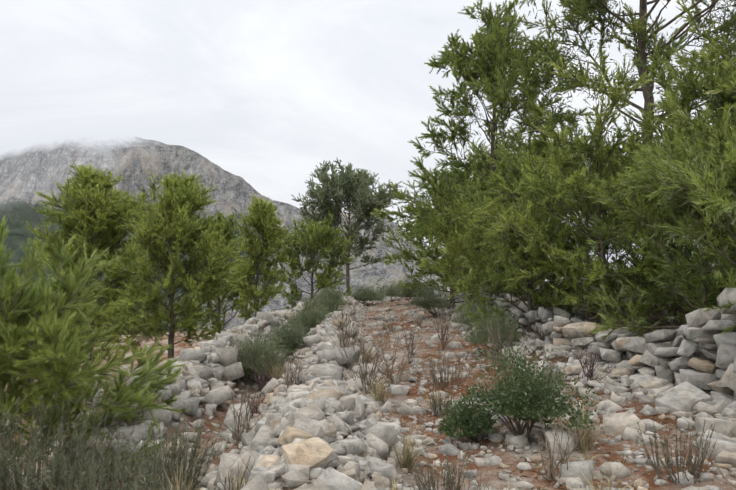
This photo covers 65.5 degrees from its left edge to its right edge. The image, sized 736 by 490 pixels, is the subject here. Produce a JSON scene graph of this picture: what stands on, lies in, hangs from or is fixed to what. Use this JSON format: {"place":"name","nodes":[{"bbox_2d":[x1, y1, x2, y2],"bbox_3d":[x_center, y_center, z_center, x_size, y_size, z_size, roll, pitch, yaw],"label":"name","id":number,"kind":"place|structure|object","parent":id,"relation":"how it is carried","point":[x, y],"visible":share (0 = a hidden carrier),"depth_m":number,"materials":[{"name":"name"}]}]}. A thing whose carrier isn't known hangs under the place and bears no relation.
{"place":"outdoors","nodes":[
{"label":"outdoors","id":0,"kind":"place"},
{"bbox_2d":[0,137,492,331],"bbox_3d":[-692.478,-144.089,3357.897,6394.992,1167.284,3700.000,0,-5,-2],"label":"mountain","id":1,"kind":"structure","parent":0,"point":[25,176],"depth_m":2992.18,"materials":[{"name":"grey stone"}]},
{"bbox_2d":[0,0,735,472],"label":"pine","id":2,"kind":"object","parent":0,"point":[115,218],"depth_m":15.91,"materials":[{"name":"green plant"}]},
{"bbox_2d":[0,281,735,489],"bbox_3d":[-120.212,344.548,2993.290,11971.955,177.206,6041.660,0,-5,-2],"label":"ground","id":3,"kind":"structure","parent":0,"point":[507,457],"depth_m":6.61,"materials":[{"name":"brown soil"}]},
{"bbox_2d":[0,216,189,473],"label":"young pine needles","id":4,"kind":"object","parent":3,"relation":"on","point":[14,285],"visible":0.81,"depth_m":5.50,"materials":[{"name":"green plant"}]},
{"bbox_2d":[0,298,712,489],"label":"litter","id":5,"kind":"object","parent":3,"relation":"on","point":[596,446],"visible":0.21,"depth_m":5.66,"materials":[{"name":"brown plant"}]},
{"bbox_2d":[0,277,716,489],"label":"shrub","id":6,"kind":"object","parent":3,"relation":"on","point":[507,401],"depth_m":5.28,"materials":[{"name":"green plant"}]},
{"bbox_2d":[0,277,735,489],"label":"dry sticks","id":7,"kind":"object","parent":3,"relation":"on","point":[587,374],"visible":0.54,"depth_m":5.88,"materials":[{"name":"brown plant"}]},
{"bbox_2d":[6,265,735,489],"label":"rocks","id":8,"kind":"object","parent":3,"relation":"on","point":[201,369],"visible":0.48,"depth_m":6.99,"materials":[{"name":"stone"}]},
{"bbox_2d":[13,309,734,489],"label":"dry grass","id":9,"kind":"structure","parent":3,"relation":"on","point":[406,462],"depth_m":4.82,"materials":[{"name":"beige plant"}]},
{"bbox_2d":[188,288,735,489],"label":"rocks","id":10,"kind":"object","parent":3,"relation":"on","point":[309,451],"visible":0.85,"depth_m":5.91,"materials":[{"name":"stone"}]},
{"bbox_2d":[0,0,735,280],"label":"sky","id":11,"kind":"structure","parent":0,"point":[267,92],"materials":[{"name":"white"}]}
]}

